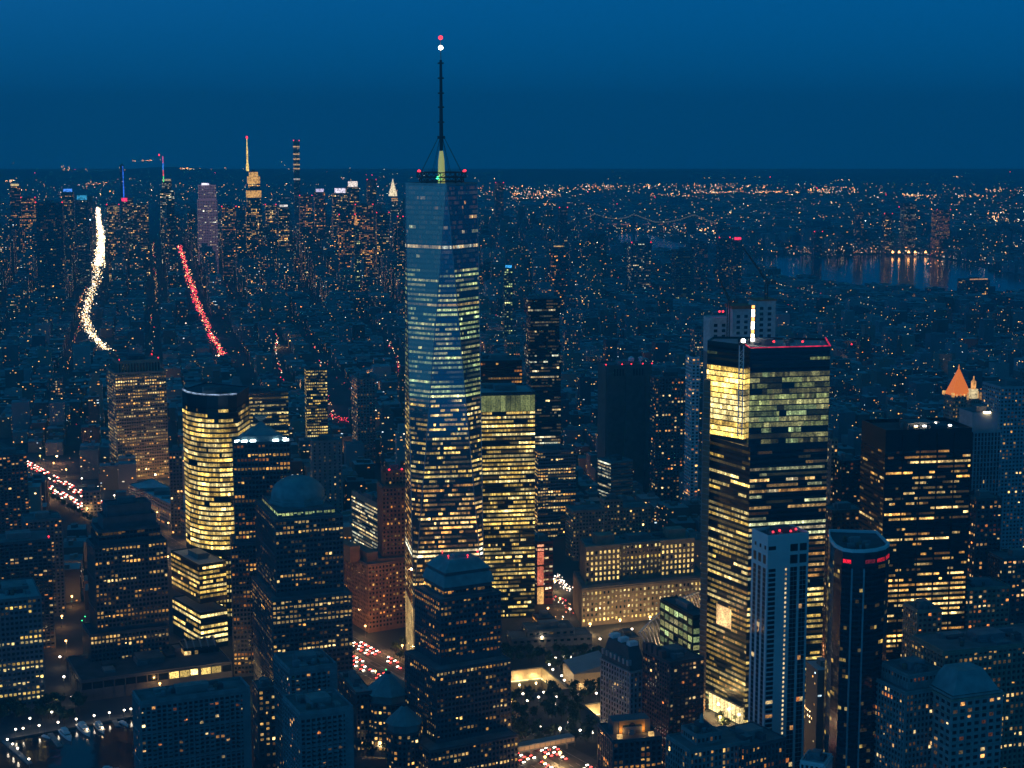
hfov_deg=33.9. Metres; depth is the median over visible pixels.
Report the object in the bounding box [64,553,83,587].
city building
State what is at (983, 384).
window
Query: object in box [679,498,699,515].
city building
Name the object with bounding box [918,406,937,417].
city building
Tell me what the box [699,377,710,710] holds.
construction hoist
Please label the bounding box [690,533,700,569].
city building
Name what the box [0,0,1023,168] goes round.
sky
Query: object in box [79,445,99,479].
city building
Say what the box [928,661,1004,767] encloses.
mansard building
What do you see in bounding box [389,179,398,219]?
art deco spire tower
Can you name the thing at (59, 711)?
tree
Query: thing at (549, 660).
tree
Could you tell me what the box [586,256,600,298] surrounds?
city building
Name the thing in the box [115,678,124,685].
window
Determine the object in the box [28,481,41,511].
city building
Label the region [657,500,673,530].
city building
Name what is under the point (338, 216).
window
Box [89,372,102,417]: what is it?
city building
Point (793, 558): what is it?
window
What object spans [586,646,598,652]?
tree
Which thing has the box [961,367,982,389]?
city building
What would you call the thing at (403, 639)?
tree
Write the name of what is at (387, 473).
window
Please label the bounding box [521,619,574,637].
site shed
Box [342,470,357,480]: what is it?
city building
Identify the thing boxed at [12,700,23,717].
tree
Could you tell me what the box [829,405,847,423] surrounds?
city building
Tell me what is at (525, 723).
tree
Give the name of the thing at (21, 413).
city building
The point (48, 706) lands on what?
tree
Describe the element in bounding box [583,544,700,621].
window
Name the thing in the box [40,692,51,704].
tree
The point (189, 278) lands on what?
avenue traffic
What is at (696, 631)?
window
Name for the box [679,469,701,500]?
city building
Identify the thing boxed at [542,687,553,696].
tree
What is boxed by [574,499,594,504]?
city building
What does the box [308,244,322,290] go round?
city building
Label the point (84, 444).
city building
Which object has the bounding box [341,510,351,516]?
city building
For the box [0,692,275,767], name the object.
harbour water
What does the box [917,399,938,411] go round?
city building
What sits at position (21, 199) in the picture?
window
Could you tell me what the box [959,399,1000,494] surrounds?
grey ribbed tower
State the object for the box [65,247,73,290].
city building
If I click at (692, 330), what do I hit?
window
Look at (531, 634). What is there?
window
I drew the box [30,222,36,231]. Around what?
city building
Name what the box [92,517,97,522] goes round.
city building
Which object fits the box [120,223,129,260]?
city building
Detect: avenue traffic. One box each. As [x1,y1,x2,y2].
[79,261,109,349]
[93,207,104,265]
[177,246,223,356]
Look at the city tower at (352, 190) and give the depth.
5871.46 m
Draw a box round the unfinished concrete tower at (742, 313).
[701,297,776,527]
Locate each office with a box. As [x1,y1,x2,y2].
[0,578,45,713]
[337,669,371,756]
[351,490,377,548]
[535,443,575,538]
[600,632,641,722]
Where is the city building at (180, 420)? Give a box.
[178,413,182,428]
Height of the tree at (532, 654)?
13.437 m
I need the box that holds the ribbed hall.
[638,592,699,644]
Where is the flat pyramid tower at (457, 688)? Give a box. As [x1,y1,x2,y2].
[404,550,518,767]
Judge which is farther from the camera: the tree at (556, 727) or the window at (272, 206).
the window at (272, 206)
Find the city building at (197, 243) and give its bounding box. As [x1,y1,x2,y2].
[197,224,198,264]
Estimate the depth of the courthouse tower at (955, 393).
2116.00 m
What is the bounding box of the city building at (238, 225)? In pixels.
[236,222,241,229]
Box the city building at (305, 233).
[299,226,311,281]
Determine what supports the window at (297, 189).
in the pencil tower at (296, 160)
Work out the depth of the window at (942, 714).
1035.19 m
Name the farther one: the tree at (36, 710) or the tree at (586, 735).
the tree at (36, 710)
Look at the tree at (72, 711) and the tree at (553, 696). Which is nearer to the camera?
the tree at (72, 711)
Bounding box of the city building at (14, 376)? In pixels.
[5,367,23,387]
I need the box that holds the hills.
[0,167,1023,179]
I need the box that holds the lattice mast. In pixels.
[737,339,744,436]
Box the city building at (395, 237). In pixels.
[393,223,404,251]
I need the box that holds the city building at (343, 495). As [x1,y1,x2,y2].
[343,481,343,510]
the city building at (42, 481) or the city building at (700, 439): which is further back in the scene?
the city building at (700, 439)
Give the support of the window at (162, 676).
in the long podium at (111, 678)
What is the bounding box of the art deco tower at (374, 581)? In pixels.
[343,460,405,632]
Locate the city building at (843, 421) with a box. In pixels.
[832,409,855,442]
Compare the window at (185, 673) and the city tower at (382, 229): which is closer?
the window at (185, 673)
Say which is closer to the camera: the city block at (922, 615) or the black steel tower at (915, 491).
the city block at (922, 615)
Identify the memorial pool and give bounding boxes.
[511,666,568,695]
[582,702,599,719]
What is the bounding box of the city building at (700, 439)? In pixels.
[698,427,701,453]
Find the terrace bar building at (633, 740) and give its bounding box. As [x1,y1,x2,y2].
[597,713,661,767]
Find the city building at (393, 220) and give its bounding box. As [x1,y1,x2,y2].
[389,212,397,249]
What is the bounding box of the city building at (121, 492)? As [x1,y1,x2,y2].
[116,490,126,498]
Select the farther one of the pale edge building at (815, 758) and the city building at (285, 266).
the city building at (285, 266)
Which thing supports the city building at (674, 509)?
on the ground
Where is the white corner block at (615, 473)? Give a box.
[598,454,632,498]
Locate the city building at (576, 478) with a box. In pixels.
[576,469,577,487]
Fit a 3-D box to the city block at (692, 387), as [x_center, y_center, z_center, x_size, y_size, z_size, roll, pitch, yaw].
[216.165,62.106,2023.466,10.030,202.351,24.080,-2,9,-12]
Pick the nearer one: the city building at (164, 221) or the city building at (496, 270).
the city building at (496, 270)
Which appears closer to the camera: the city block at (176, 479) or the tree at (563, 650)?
the tree at (563, 650)
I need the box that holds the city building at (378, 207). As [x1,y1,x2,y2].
[373,204,381,229]
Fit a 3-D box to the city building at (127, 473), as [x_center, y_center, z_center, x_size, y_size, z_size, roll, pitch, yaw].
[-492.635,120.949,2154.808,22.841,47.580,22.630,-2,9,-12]
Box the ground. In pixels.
[0,169,1023,767]
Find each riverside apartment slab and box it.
[131,676,251,767]
[273,647,337,767]
[282,688,353,767]
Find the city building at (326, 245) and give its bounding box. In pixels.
[321,239,333,254]
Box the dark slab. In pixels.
[0,447,29,532]
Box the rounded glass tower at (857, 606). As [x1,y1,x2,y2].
[823,529,889,767]
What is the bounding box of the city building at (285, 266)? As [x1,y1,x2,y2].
[278,259,292,280]
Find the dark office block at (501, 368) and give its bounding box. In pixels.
[480,353,521,383]
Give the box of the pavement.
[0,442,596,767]
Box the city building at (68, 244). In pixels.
[65,237,74,271]
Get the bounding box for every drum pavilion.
[366,670,405,756]
[385,703,422,767]
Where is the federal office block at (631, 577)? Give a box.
[573,514,700,626]
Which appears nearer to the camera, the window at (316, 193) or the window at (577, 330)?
the window at (577, 330)
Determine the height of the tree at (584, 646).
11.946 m
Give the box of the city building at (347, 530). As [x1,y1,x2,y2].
[343,522,351,540]
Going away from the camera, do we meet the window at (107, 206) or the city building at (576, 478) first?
the city building at (576, 478)
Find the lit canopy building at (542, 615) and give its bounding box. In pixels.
[532,610,554,621]
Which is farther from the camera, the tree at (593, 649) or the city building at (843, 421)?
the city building at (843, 421)
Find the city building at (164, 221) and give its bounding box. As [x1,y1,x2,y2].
[163,206,166,254]
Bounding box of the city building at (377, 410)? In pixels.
[375,405,381,430]
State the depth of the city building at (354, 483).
2019.23 m
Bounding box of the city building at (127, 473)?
[118,459,136,494]
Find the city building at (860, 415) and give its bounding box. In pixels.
[854,410,869,427]
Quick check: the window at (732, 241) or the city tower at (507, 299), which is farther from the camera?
the window at (732, 241)
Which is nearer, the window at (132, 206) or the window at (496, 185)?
the window at (132, 206)
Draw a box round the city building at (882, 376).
[870,368,890,393]
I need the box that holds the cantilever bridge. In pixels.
[567,214,734,234]
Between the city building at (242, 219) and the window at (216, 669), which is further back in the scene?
the city building at (242, 219)
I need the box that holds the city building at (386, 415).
[379,404,393,467]
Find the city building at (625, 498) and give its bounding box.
[617,495,635,501]
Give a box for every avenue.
[81,204,112,350]
[177,250,227,356]
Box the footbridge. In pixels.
[518,733,574,754]
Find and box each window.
[0,457,28,532]
[0,542,54,648]
[0,599,43,704]
[9,187,22,252]
[21,199,35,253]
[26,521,64,612]
[36,204,66,299]
[51,377,63,399]
[62,193,75,237]
[76,201,91,285]
[82,682,91,689]
[83,491,100,513]
[91,528,168,661]
[93,681,102,688]
[104,680,113,686]
[107,206,119,277]
[107,361,168,476]
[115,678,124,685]
[120,167,124,214]
[123,199,132,251]
[126,677,135,683]
[129,486,185,533]
[132,206,149,277]
[133,699,243,767]
[137,675,146,682]
[148,674,156,681]
[159,673,167,679]
[160,182,173,262]
[167,206,175,260]
[169,671,178,678]
[170,453,183,532]
[180,670,189,676]
[191,669,197,674]
[197,186,218,273]
[201,667,210,674]
[212,666,220,672]
[221,208,235,278]
[222,665,230,671]
[232,444,289,673]
[245,185,262,255]
[249,393,288,434]
[253,499,351,679]
[253,690,275,756]
[265,206,275,237]
[274,669,329,766]
[278,208,289,257]
[283,707,345,767]
[293,143,299,220]
[299,197,311,232]
[304,369,327,436]
[310,442,340,511]
[314,193,324,241]
[332,194,346,239]
[338,216,354,270]
[338,685,370,744]
[344,473,404,627]
[345,188,358,213]
[352,377,374,465]
[354,206,373,275]
[354,226,359,286]
[366,181,375,210]
[370,704,401,749]
[375,214,388,277]
[387,732,421,767]
[390,197,398,218]
[397,218,402,258]
[405,583,516,767]
[494,184,502,221]
[503,269,511,337]
[504,339,519,356]
[507,635,589,643]
[522,627,572,636]
[535,451,575,536]
[535,543,552,598]
[549,248,564,306]
[558,209,566,245]
[564,330,579,350]
[565,501,649,557]
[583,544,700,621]
[587,549,618,581]
[598,460,632,497]
[598,728,660,767]
[601,661,640,722]
[626,243,650,289]
[643,652,702,767]
[649,377,684,500]
[662,543,693,574]
[667,730,739,767]
[671,250,693,297]
[684,357,698,498]
[691,330,702,390]
[693,628,699,633]
[693,637,699,642]
[694,243,707,290]
[694,620,699,625]
[716,238,729,288]
[716,604,730,629]
[730,241,741,291]
[739,741,784,767]
[750,541,804,767]
[790,544,797,550]
[790,554,797,563]
[799,553,806,562]
[800,543,806,549]
[811,233,821,259]
[822,511,857,650]
[826,440,836,503]
[833,460,860,505]
[853,212,863,247]
[874,667,935,767]
[880,216,891,252]
[899,203,915,248]
[902,606,940,657]
[912,641,1023,767]
[930,210,949,254]
[930,709,999,767]
[943,396,965,420]
[957,280,989,295]
[965,589,1008,627]
[968,499,1000,576]
[971,433,999,494]
[982,384,1023,547]
[988,555,1023,623]
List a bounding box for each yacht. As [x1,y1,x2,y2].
[58,727,71,740]
[75,721,89,736]
[93,720,104,733]
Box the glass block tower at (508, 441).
[481,383,534,617]
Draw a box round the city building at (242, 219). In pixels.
[237,212,245,230]
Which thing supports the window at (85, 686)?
in the long podium at (111, 678)
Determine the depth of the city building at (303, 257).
5215.15 m
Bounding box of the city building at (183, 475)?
[182,456,184,493]
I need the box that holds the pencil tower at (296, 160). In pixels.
[293,140,299,220]
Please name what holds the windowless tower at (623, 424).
on the ground
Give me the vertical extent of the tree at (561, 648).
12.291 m
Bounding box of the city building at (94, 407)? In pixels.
[88,392,100,425]
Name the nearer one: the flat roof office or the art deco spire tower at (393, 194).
the flat roof office
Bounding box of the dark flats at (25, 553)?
[0,529,55,651]
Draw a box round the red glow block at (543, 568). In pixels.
[535,533,552,604]
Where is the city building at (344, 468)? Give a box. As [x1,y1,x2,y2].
[342,466,352,470]
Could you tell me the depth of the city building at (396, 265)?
4776.33 m
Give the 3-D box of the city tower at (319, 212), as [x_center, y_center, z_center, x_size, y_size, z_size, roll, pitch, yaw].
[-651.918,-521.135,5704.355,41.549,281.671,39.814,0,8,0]
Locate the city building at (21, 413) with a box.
[11,398,30,436]
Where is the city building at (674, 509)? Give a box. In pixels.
[662,501,688,530]
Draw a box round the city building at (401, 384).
[397,365,404,406]
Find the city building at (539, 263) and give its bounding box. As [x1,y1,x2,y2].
[532,256,548,293]
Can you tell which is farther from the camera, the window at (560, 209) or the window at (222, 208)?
the window at (560, 209)
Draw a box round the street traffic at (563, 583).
[554,574,572,590]
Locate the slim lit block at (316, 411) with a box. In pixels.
[304,364,327,436]
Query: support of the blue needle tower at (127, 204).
on the ground
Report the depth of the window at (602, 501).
1834.20 m
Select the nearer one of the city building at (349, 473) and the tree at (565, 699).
the tree at (565, 699)
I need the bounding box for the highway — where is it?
[0,445,593,767]
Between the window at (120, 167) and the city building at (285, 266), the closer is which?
the city building at (285, 266)
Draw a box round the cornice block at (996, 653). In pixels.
[909,623,1023,767]
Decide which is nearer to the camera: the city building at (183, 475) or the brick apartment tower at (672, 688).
the brick apartment tower at (672, 688)
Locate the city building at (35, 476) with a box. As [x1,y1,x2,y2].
[32,473,46,501]
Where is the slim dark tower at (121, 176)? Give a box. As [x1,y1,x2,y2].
[120,164,124,214]
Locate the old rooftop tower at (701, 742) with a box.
[665,713,750,767]
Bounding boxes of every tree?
[0,699,9,716]
[7,697,21,718]
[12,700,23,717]
[23,707,30,719]
[32,704,42,718]
[34,698,45,706]
[37,707,47,719]
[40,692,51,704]
[40,703,53,718]
[52,692,65,702]
[55,706,64,722]
[57,709,71,724]
[68,708,77,721]
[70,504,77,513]
[72,696,84,708]
[74,691,88,706]
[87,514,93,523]
[361,739,371,751]
[390,642,400,650]
[395,649,403,657]
[399,635,405,644]
[501,642,508,649]
[511,692,517,699]
[511,701,520,715]
[511,721,522,730]
[514,687,522,700]
[514,706,527,714]
[514,729,525,741]
[516,715,529,723]
[519,724,530,740]
[520,712,530,720]
[520,719,531,729]
[523,642,533,651]
[524,684,535,700]
[524,692,535,706]
[526,650,537,665]
[529,705,538,715]
[530,724,544,736]
[533,718,543,725]
[534,645,544,661]
[534,732,544,738]
[538,698,548,713]
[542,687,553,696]
[542,702,553,718]
[544,649,551,656]
[544,725,554,735]
[545,654,556,663]
[546,705,558,716]
[547,681,557,689]
[548,694,556,700]
[549,698,557,706]
[550,658,562,671]
[550,723,559,734]
[552,642,560,650]
[553,686,560,694]
[556,690,567,699]
[556,701,567,715]
[556,705,566,721]
[559,644,568,653]
[559,696,569,703]
[560,647,571,659]
[563,650,572,658]
[565,722,576,732]
[566,699,575,706]
[567,684,578,696]
[567,712,580,728]
[567,718,576,724]
[568,690,576,699]
[569,644,581,656]
[569,679,579,691]
[570,709,579,716]
[570,729,581,745]
[573,693,583,702]
[575,703,585,712]
[579,687,588,698]
[579,722,587,733]
[580,731,589,740]
[581,643,588,651]
[581,679,592,689]
[582,723,594,740]
[584,683,595,695]
[584,714,596,725]
[585,679,598,696]
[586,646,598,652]
[715,710,725,717]
[715,715,724,723]
[721,717,730,725]
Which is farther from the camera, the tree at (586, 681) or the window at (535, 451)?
the window at (535, 451)
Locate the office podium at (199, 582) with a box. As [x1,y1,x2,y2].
[171,547,227,646]
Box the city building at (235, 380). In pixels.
[230,376,241,385]
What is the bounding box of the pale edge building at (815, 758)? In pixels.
[800,748,832,767]
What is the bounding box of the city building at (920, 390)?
[909,380,933,401]
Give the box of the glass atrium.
[179,636,218,654]
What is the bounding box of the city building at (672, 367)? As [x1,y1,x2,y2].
[662,364,680,373]
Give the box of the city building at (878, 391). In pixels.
[862,384,885,404]
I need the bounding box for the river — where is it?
[616,232,1023,291]
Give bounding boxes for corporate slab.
[106,354,168,479]
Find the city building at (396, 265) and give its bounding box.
[390,259,404,298]
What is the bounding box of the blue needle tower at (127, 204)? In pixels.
[122,173,132,251]
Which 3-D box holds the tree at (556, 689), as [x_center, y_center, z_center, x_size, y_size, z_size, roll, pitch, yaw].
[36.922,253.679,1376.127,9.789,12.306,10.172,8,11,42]
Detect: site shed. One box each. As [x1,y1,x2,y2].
[506,626,591,647]
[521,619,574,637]
[611,628,639,646]
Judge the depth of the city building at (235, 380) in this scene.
2620.45 m
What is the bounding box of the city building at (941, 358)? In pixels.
[933,350,954,375]
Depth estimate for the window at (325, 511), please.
1338.33 m
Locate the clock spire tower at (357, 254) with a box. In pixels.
[354,216,360,286]
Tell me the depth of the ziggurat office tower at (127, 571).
1435.76 m
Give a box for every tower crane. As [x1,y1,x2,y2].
[720,280,737,335]
[742,246,775,298]
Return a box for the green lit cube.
[659,596,699,653]
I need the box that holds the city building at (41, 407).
[33,398,48,424]
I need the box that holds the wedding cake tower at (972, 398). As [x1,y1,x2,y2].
[957,376,981,421]
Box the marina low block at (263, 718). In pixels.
[252,676,275,760]
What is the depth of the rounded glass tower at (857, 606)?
1059.12 m
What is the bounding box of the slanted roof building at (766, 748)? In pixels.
[728,721,786,767]
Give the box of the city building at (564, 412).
[561,391,568,432]
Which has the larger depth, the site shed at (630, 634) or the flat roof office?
the site shed at (630, 634)
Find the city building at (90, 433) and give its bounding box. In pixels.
[81,424,100,444]
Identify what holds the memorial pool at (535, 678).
in the ground
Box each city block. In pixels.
[50,373,63,400]
[82,485,100,515]
[169,445,183,535]
[504,336,519,357]
[562,326,579,351]
[649,371,684,502]
[684,352,699,500]
[690,326,703,391]
[699,484,700,532]
[822,501,858,657]
[826,432,837,503]
[832,453,860,505]
[901,598,941,657]
[965,576,1009,628]
[967,489,1001,576]
[987,547,1023,624]
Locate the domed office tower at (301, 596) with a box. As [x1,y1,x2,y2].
[251,475,352,682]
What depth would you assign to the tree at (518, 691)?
1374.38 m
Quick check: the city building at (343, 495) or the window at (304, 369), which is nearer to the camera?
the city building at (343, 495)
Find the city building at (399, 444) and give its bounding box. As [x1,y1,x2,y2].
[395,423,404,465]
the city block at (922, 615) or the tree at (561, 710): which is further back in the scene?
the tree at (561, 710)
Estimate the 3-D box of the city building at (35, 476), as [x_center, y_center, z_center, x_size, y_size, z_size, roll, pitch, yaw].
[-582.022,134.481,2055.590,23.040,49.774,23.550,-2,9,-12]
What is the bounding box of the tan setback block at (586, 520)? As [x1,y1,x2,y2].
[565,494,650,560]
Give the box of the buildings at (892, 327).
[0,191,1023,754]
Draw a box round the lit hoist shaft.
[750,305,754,343]
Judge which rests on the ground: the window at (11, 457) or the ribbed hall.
the ribbed hall
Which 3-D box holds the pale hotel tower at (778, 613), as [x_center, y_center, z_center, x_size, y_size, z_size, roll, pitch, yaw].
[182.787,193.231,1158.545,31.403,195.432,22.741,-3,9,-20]
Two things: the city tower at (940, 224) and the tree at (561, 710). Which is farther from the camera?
the city tower at (940, 224)
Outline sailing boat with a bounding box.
[118,707,128,726]
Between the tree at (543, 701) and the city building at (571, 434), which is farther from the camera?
the city building at (571, 434)
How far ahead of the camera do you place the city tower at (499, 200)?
6570.73 m
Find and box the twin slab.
[352,372,375,466]
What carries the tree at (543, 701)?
on the ground
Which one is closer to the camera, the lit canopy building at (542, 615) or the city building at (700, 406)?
the lit canopy building at (542, 615)
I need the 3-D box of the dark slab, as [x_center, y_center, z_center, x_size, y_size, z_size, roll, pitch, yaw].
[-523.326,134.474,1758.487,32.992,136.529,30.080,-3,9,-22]
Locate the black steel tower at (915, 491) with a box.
[859,417,972,659]
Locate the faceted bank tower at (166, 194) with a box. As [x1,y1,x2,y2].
[159,154,173,264]
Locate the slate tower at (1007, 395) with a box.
[982,378,1023,549]
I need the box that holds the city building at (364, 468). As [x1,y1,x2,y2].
[352,459,373,478]
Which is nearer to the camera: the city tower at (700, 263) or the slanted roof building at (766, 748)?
the slanted roof building at (766, 748)
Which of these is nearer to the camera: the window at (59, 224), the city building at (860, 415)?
the city building at (860, 415)
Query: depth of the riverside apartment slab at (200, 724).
1121.73 m
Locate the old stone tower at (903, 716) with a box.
[873,656,940,767]
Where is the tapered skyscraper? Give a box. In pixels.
[405,35,483,649]
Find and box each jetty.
[1,740,32,764]
[47,733,62,747]
[112,720,120,727]
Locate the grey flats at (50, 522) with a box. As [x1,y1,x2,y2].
[21,510,65,616]
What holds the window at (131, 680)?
in the long podium at (111, 678)
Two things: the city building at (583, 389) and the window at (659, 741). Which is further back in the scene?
the city building at (583, 389)
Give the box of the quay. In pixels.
[0,711,132,741]
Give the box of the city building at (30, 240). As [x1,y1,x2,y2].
[25,231,37,265]
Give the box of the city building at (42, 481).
[28,476,46,502]
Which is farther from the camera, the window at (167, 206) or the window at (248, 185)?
the window at (248, 185)
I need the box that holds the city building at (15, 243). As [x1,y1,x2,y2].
[2,229,17,273]
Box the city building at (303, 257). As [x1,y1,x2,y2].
[301,243,306,284]
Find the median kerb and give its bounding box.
[30,472,563,767]
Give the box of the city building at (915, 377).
[905,374,929,394]
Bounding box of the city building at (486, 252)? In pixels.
[481,247,495,264]
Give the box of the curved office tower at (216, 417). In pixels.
[182,382,249,635]
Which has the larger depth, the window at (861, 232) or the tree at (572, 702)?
the window at (861, 232)
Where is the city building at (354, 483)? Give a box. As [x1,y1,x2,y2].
[344,476,365,510]
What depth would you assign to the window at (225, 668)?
1421.17 m
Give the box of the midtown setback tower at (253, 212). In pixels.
[245,136,262,257]
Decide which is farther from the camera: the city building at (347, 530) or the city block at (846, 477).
the city building at (347, 530)
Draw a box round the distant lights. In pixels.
[3,160,1023,500]
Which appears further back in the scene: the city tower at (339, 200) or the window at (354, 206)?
the city tower at (339, 200)
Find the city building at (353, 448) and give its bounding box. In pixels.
[344,439,363,466]
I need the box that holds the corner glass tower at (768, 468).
[705,336,830,723]
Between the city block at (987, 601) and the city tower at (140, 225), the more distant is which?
the city tower at (140, 225)
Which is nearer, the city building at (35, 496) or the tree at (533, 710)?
the tree at (533, 710)
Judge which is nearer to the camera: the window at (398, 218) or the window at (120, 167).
the window at (398, 218)
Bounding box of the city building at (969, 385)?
[967,382,978,390]
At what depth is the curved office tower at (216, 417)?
1539.77 m
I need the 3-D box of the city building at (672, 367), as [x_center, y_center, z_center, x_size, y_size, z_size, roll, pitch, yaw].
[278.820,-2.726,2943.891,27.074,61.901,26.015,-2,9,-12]
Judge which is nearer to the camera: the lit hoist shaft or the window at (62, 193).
the lit hoist shaft
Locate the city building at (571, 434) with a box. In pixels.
[563,425,583,444]
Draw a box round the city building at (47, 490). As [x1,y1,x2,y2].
[46,476,48,509]
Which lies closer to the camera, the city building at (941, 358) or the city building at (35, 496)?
the city building at (35, 496)
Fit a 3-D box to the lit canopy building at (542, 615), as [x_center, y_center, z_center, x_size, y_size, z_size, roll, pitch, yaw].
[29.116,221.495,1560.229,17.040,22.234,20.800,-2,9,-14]
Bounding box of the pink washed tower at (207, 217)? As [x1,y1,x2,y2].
[197,183,218,273]
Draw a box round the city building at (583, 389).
[577,373,590,409]
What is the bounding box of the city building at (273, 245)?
[266,237,278,257]
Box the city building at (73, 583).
[64,562,81,602]
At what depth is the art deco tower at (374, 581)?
1575.54 m
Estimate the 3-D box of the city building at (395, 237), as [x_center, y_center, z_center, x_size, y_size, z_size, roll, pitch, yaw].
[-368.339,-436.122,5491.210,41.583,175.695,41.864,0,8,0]
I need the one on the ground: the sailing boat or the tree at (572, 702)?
the tree at (572, 702)
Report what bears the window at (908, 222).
in the city tower at (907, 223)
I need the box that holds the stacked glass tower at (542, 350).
[524,293,560,445]
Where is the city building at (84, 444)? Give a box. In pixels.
[80,441,100,465]
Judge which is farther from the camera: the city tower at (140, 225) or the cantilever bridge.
the cantilever bridge
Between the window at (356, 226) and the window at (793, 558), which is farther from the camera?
the window at (356, 226)
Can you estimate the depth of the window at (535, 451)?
1923.16 m
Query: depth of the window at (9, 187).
5875.51 m
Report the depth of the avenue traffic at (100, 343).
4506.44 m
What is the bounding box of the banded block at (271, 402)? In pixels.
[249,386,288,434]
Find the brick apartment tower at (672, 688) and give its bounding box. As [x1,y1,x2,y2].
[641,642,704,767]
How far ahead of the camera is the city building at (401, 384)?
2702.46 m
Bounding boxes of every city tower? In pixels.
[9,184,22,253]
[20,196,35,253]
[35,200,66,303]
[62,189,75,237]
[75,195,91,287]
[106,203,119,282]
[132,203,149,279]
[167,203,175,260]
[221,205,236,280]
[265,203,276,237]
[278,205,289,259]
[299,194,312,237]
[314,189,325,241]
[332,188,346,239]
[338,213,355,271]
[345,181,358,213]
[354,203,373,276]
[366,178,375,211]
[375,211,389,278]
[397,215,403,259]
[494,181,503,223]
[503,265,511,337]
[549,244,564,307]
[558,206,567,245]
[626,240,650,290]
[671,247,693,300]
[694,241,707,291]
[715,236,730,290]
[730,237,741,292]
[811,230,822,260]
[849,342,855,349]
[853,210,863,247]
[880,212,892,253]
[899,201,915,251]
[930,208,950,255]
[957,277,989,296]
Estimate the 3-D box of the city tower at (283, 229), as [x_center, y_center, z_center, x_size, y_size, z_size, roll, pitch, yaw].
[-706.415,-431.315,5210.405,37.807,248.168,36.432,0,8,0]
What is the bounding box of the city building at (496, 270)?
[490,262,505,280]
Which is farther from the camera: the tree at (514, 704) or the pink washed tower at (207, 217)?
the pink washed tower at (207, 217)
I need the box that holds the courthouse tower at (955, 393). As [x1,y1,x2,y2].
[942,365,968,420]
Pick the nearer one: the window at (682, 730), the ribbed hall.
the window at (682, 730)
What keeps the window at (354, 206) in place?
in the city tower at (363, 212)
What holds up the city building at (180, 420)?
on the ground
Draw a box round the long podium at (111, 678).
[66,643,231,701]
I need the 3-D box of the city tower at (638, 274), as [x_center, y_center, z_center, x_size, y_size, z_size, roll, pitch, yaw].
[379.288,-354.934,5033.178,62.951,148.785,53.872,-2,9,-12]
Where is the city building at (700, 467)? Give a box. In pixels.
[698,463,701,471]
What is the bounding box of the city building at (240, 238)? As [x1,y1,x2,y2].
[235,229,245,285]
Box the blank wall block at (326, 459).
[310,434,342,511]
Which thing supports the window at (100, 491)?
in the city block at (91, 497)
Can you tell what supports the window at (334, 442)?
in the blank wall block at (326, 459)
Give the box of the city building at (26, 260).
[18,253,33,291]
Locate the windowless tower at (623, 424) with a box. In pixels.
[597,356,652,493]
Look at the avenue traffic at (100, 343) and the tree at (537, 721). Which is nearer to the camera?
the tree at (537, 721)
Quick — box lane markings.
[28,463,594,767]
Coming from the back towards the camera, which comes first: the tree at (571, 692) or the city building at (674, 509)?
the city building at (674, 509)
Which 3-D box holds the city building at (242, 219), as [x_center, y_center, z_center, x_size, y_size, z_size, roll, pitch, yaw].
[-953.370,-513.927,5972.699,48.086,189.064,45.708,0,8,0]
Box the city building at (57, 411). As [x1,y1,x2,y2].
[49,399,65,443]
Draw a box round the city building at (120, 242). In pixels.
[115,229,125,251]
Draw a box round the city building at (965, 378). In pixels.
[947,377,970,387]
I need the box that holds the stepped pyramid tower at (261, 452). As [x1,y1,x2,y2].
[230,415,291,676]
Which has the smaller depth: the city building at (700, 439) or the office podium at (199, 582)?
the office podium at (199, 582)
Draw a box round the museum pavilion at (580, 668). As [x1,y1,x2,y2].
[563,650,601,689]
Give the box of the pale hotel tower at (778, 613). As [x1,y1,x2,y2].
[748,524,808,767]
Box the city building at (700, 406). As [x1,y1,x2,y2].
[699,389,702,426]
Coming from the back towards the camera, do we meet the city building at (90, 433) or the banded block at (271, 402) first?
the city building at (90, 433)
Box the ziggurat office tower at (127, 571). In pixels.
[82,495,169,661]

